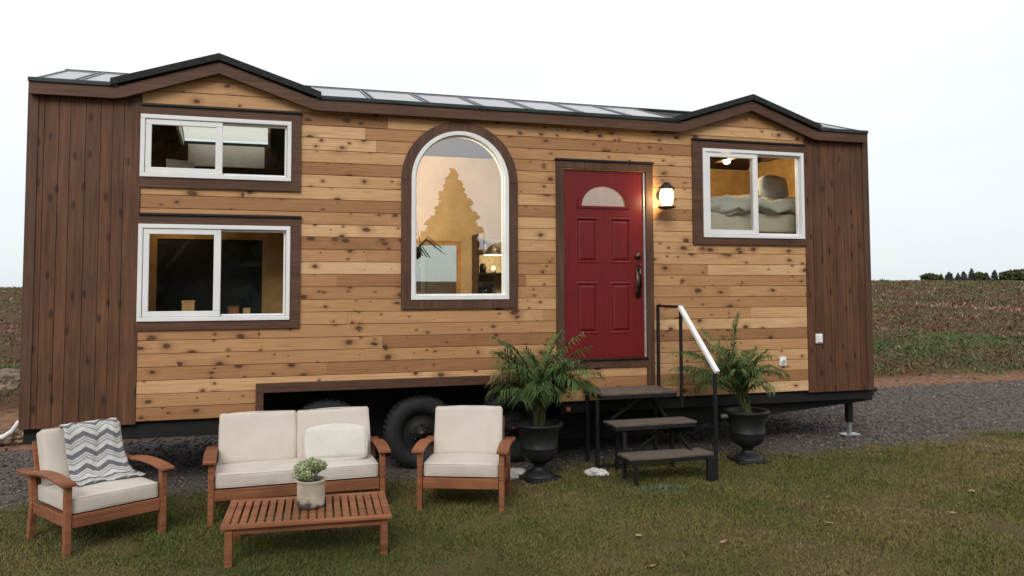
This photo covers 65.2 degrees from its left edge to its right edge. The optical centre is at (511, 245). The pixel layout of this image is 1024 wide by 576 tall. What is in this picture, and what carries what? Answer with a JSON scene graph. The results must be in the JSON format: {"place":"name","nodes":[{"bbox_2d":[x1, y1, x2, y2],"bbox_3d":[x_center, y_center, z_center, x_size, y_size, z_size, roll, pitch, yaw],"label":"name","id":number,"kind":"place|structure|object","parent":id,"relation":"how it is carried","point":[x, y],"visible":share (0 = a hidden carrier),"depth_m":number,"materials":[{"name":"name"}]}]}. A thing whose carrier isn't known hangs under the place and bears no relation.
{"place":"outdoors","nodes":[
{"label":"outdoors","id":0,"kind":"place"},
{"bbox_2d":[166,159,193,168],"bbox_3d":[-3.215,-0.734,7.836,0.260,0.231,0.245,3,-4,-42],"label":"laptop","id":1,"kind":"object","parent":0,"point":[171,163],"visible":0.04,"depth_m":7.91,"materials":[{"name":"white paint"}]},
{"bbox_2d":[478,282,493,293],"bbox_3d":[-0.334,0.600,10.197,0.180,0.260,0.180,1,-3,-17],"label":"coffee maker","id":2,"kind":"object","parent":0,"point":[485,287],"visible":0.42,"depth_m":10.21,"materials":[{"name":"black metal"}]},
{"bbox_2d":[0,419,1023,575],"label":"lawn","id":3,"kind":"structure","parent":0,"point":[993,526],"depth_m":5.85,"materials":[{"name":"plant"}]},
{"bbox_2d":[15,422,174,557],"bbox_3d":[-3.081,1.747,5.911,0.852,0.783,0.780,-3,-4,40],"label":"garden armchair","id":4,"kind":"object","parent":3,"relation":"on","point":[69,505],"visible":0.7,"depth_m":5.76,"materials":[{"name":"white fabric"}]},
{"bbox_2d":[59,418,145,485],"bbox_3d":[-3.105,1.535,6.033,0.472,0.404,0.482,-3,-4,40],"label":"throw blanket","id":5,"kind":"object","parent":4,"relation":"on","point":[95,452],"visible":0.97,"depth_m":6.01,"materials":[{"name":"grey fabric"}]},
{"bbox_2d":[202,406,390,526],"bbox_3d":[-1.774,1.778,6.608,1.430,0.788,0.720,1,-3,-18],"label":"garden sofa","id":6,"kind":"object","parent":3,"relation":"on","point":[258,457],"visible":0.88,"depth_m":6.53,"materials":[{"name":"white fabric"}]},
{"bbox_2d":[303,423,368,461],"bbox_3d":[-1.461,1.644,6.647,0.533,0.312,0.179,1,-3,-18],"label":"throw pillow","id":7,"kind":"object","parent":6,"relation":"on","point":[335,442],"visible":0.94,"depth_m":6.59,"materials":[{"name":"beige fabric"}]},
{"bbox_2d":[220,491,391,568],"bbox_3d":[-1.424,1.975,5.600,1.100,0.278,0.680,1,-3,-13],"label":"coffee table","id":8,"kind":"object","parent":3,"relation":"on","point":[235,524],"visible":0.89,"depth_m":5.41,"materials":[{"name":"brown wood"}]},
{"bbox_2d":[296,475,325,509],"bbox_3d":[-1.417,1.742,5.640,0.208,0.190,0.208,1,-3,-17],"label":"plant pot","id":9,"kind":"object","parent":8,"relation":"on","point":[311,495],"visible":0.95,"depth_m":5.56,"materials":[{"name":"concrete"}]},
{"bbox_2d":[291,457,327,481],"bbox_3d":[-1.436,1.587,5.657,0.237,0.187,0.262,-2,-4,38],"label":"succulent","id":10,"kind":"object","parent":9,"relation":"on","point":[313,465],"visible":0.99,"depth_m":5.60,"materials":[{"name":"green plant"}]},
{"bbox_2d":[411,406,515,512],"bbox_3d":[-0.391,1.786,6.797,0.790,0.785,0.720,0,-3,5],"label":"garden armchair","id":11,"kind":"object","parent":3,"relation":"on","point":[470,447],"visible":1,"depth_m":6.82,"materials":[{"name":"white fabric"}]},
{"bbox_2d":[510,468,526,479],"bbox_3d":[0.021,2.167,7.640,0.366,0.082,0.204,1,-3,-22],"label":"rock","id":12,"kind":"object","parent":3,"relation":"on","point":[515,473],"visible":0.36,"depth_m":7.58,"materials":[{"name":"white stone"}]},
{"bbox_2d":[515,418,563,484],"bbox_3d":[0.256,1.942,7.574,0.464,0.532,0.464,1,-3,-29],"label":"garden urn","id":13,"kind":"object","parent":3,"relation":"on","point":[539,447],"visible":0.96,"depth_m":7.44,"materials":[{"name":"grey plastic"}]},
{"bbox_2d":[484,328,606,425],"bbox_3d":[0.265,1.256,7.666,1.233,0.926,1.240,1,-3,-17],"label":"potted palm","id":14,"kind":"object","parent":13,"relation":"in","point":[534,388],"visible":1,"depth_m":7.52,"materials":[{"name":"green plant"}]},
{"bbox_2d":[584,467,608,475],"bbox_3d":[0.816,2.178,7.729,0.247,0.066,0.142,0,-3,3],"label":"rock","id":15,"kind":"object","parent":3,"relation":"on","point":[594,471],"visible":0.98,"depth_m":7.69,"materials":[{"name":"white stone"}]},
{"bbox_2d":[582,305,719,486],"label":"entry steps","id":16,"kind":"structure","parent":3,"relation":"on","point":[671,455],"depth_m":7.83,"materials":[{"name":"grey wood"}]},
{"bbox_2d":[641,483,686,492],"bbox_3d":[1.375,2.162,7.152,0.483,0.045,0.259,1,-3,-17],"label":"weed clump","id":17,"kind":"object","parent":3,"relation":"on","point":[663,487],"visible":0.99,"depth_m":7.15,"materials":[{"name":"green plant"}]},
{"bbox_2d":[724,406,770,464],"bbox_3d":[2.446,1.975,8.313,0.464,0.532,0.464,0,-3,-9],"label":"garden urn","id":18,"kind":"object","parent":3,"relation":"on","point":[747,432],"visible":0.97,"depth_m":8.18,"materials":[{"name":"grey plastic"}]},
{"bbox_2d":[662,311,789,412],"bbox_3d":[2.159,1.219,8.308,1.246,1.063,1.240,1,-3,-17],"label":"potted palm","id":19,"kind":"object","parent":18,"relation":"in","point":[738,372],"visible":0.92,"depth_m":8.18,"materials":[{"name":"green plant"}]},
{"bbox_2d":[0,379,1023,515],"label":"gravel path","id":20,"kind":"structure","parent":0,"point":[199,476],"depth_m":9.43,"materials":[{"name":"grey gravel"}]},
{"bbox_2d":[18,53,876,468],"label":"tiny house","id":21,"kind":"structure","parent":20,"relation":"on","point":[298,237],"depth_m":8.10,"materials":[{"name":"brown wood"}]},
{"bbox_2d":[182,300,195,310],"bbox_3d":[-3.036,0.584,7.506,0.116,0.135,0.076,1,-3,-17],"label":"wooden box","id":22,"kind":"object","parent":21,"relation":"on","point":[188,305],"visible":0.74,"depth_m":7.48,"materials":[{"name":"beige wood"}]},
{"bbox_2d":[136,224,289,321],"bbox_3d":[-2.756,0.256,7.450,1.325,0.885,0.122,1,-3,-17],"label":"window","id":23,"kind":"structure","parent":21,"relation":"in","point":[144,230],"depth_m":7.37,"materials":[{"name":"white plastic"}]},
{"bbox_2d":[139,114,291,181],"bbox_3d":[-2.759,-0.903,7.511,1.325,0.575,0.122,1,-3,-17],"label":"window","id":24,"kind":"structure","parent":21,"relation":"in","point":[147,120],"depth_m":7.43,"materials":[{"name":"white plastic"}]},
{"bbox_2d":[227,306,239,313],"bbox_3d":[-2.653,0.617,7.620,0.106,0.080,0.076,1,-3,-17],"label":"wooden box","id":25,"kind":"object","parent":21,"relation":"on","point":[233,309],"visible":0.84,"depth_m":7.59,"materials":[{"name":"brown wood"}]},
{"bbox_2d":[243,308,250,313],"bbox_3d":[-2.538,0.628,7.653,0.071,0.060,0.076,1,-3,-17],"label":"wooden box","id":26,"kind":"object","parent":21,"relation":"on","point":[246,310],"visible":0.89,"depth_m":7.62,"materials":[{"name":"beige wood"}]},
{"bbox_2d":[416,222,445,258],"bbox_3d":[-0.958,-0.103,8.199,0.513,0.500,0.419,-1,-3,13],"label":"hanging planter","id":27,"kind":"object","parent":21,"relation":"hanging from","point":[419,250],"visible":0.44,"depth_m":8.16,"materials":[{"name":"green plastic"}]},
{"bbox_2d":[416,241,460,299],"bbox_3d":[-1.142,0.343,10.382,0.970,0.800,0.050,1,-3,-17],"label":"window","id":28,"kind":"structure","parent":21,"relation":"in","point":[458,244],"depth_m":10.49,"materials":[{"name":"orange wood"}]},
{"bbox_2d":[411,131,508,299],"bbox_3d":[-0.531,-0.307,8.148,1.008,1.708,0.120,1,-3,-17],"label":"window","id":29,"kind":"structure","parent":21,"relation":"in","point":[478,139],"depth_m":8.15,"materials":[{"name":"white plastic"}]},
{"bbox_2d":[479,264,485,272],"bbox_3d":[-0.378,0.295,10.357,0.088,0.120,0.088,1,-3,-17],"label":"jar","id":30,"kind":"object","parent":21,"relation":"on","point":[482,268],"visible":1,"depth_m":10.32,"materials":[{"name":"black glass"}]},
{"bbox_2d":[481,244,487,251],"bbox_3d":[-0.359,0.041,10.377,0.088,0.110,0.088,1,-3,-17],"label":"jar","id":31,"kind":"object","parent":21,"relation":"on","point":[484,248],"visible":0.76,"depth_m":10.34,"materials":[{"name":"white ceramic"}]},
{"bbox_2d":[490,266,495,272],"bbox_3d":[-0.244,0.312,10.397,0.077,0.090,0.077,1,-3,-17],"label":"cup","id":32,"kind":"object","parent":21,"relation":"on","point":[493,269],"visible":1,"depth_m":10.37,"materials":[{"name":"white ceramic"}]},
{"bbox_2d":[492,247,499,252],"bbox_3d":[-0.206,0.058,10.422,0.110,0.080,0.110,1,-3,-17],"label":"cup","id":33,"kind":"object","parent":21,"relation":"on","point":[496,249],"visible":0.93,"depth_m":10.38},
{"bbox_2d":[564,169,643,358],"bbox_3d":[0.997,0.193,8.544,0.912,2.004,0.129,1,-3,-17],"label":"door","id":34,"kind":"structure","parent":21,"relation":"in","point":[604,281],"depth_m":8.56,"materials":[{"name":"red paint"}]},
{"bbox_2d":[710,193,795,234],"bbox_3d":[2.842,-0.258,10.282,1.984,0.729,1.892,1,-3,-17],"label":"bed","id":35,"kind":"object","parent":21,"relation":"on","point":[776,214],"visible":0.33,"depth_m":9.40,"materials":[{"name":"beige fabric"}]},
{"bbox_2d":[758,175,788,198],"bbox_3d":[3.243,-0.724,9.946,0.442,0.318,0.205,1,-3,-29],"label":"pillow","id":36,"kind":"object","parent":35,"relation":"on","point":[771,185],"visible":0.85,"depth_m":9.84,"materials":[{"name":"beige fabric"}]},
{"bbox_2d":[702,148,804,238],"bbox_3d":[2.745,-0.579,9.144,1.315,1.000,0.122,1,-3,-17],"label":"window","id":37,"kind":"structure","parent":21,"relation":"in","point":[707,153],"depth_m":9.10,"materials":[{"name":"white plastic"}]},
{"bbox_2d":[0,281,1023,451],"bbox_3d":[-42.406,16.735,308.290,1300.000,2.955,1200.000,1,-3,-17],"label":"ground","id":38,"kind":"structure","parent":0,"point":[9,415],"depth_m":16.59,"materials":[{"name":"brown soil"}]},
{"bbox_2d":[0,392,9,396],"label":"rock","id":39,"kind":"object","parent":38,"relation":"on","point":[4,393],"visible":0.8,"depth_m":11.85,"materials":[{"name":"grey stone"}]},
{"bbox_2d":[0,368,19,390],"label":"rock","id":40,"kind":"object","parent":38,"relation":"on","point":[9,379],"visible":0.61,"depth_m":12.28,"materials":[{"name":"beige stone"}]},
{"bbox_2d":[0,430,22,450],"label":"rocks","id":41,"kind":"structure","parent":38,"relation":"on","point":[7,441],"depth_m":9.36,"materials":[{"name":"beige stone"}]},
{"bbox_2d":[0,278,1023,409],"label":"weeds","id":42,"kind":"object","parent":38,"relation":"on","point":[998,339],"visible":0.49,"depth_m":24.02,"materials":[{"name":"green plant"}]},
{"bbox_2d":[919,273,943,280],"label":"tree","id":43,"kind":"object","parent":38,"relation":"on","point":[930,276],"visible":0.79,"depth_m":131.88,"materials":[{"name":"green plant"}]},
{"bbox_2d":[944,272,953,280],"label":"tree","id":44,"kind":"object","parent":38,"relation":"on","point":[949,276],"visible":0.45,"depth_m":166.41,"materials":[{"name":"green plant"}]},
{"bbox_2d":[953,273,961,280],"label":"tree","id":45,"kind":"object","parent":38,"relation":"on","point":[957,277],"visible":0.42,"depth_m":139.60,"materials":[{"name":"green plant"}]},
{"bbox_2d":[961,271,967,280],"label":"tree","id":46,"kind":"object","parent":38,"relation":"on","point":[964,276],"visible":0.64,"depth_m":156.38,"materials":[{"name":"green plant"}]},
{"bbox_2d":[967,268,976,280],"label":"tree","id":47,"kind":"object","parent":38,"relation":"on","point":[972,276],"visible":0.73,"depth_m":129.77,"materials":[{"name":"green plant"}]},
{"bbox_2d":[974,271,988,280],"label":"tree","id":48,"kind":"object","parent":38,"relation":"on","point":[982,276],"visible":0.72,"depth_m":145.77,"materials":[{"name":"green plant"}]},
{"bbox_2d":[990,270,999,280],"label":"tree","id":49,"kind":"object","parent":38,"relation":"on","point":[994,275],"visible":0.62,"depth_m":136.76,"materials":[{"name":"green plant"}]},
{"bbox_2d":[998,269,1023,279],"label":"tree","id":50,"kind":"object","parent":38,"relation":"on","point":[1009,274],"visible":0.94,"depth_m":126.45,"materials":[{"name":"green plant"}]},
{"bbox_2d":[1013,268,1023,280],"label":"tree","id":51,"kind":"object","parent":38,"relation":"on","point":[1021,270],"visible":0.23,"depth_m":142.16,"materials":[{"name":"green plant"}]},
{"bbox_2d":[0,0,1023,286],"label":"sky","id":52,"kind":"structure","parent":0,"point":[936,87],"materials":[{"name":"white"}]},
{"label":"dark pipe","id":53,"kind":"object","parent":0,"visible":0},
{"bbox_2d":[0,421,17,439],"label":"drain hose","id":54,"kind":"object","parent":53,"relation":"attached to","point":[12,430],"visible":0.33,"depth_m":9.08,"materials":[{"name":"white paint"}]}
]}

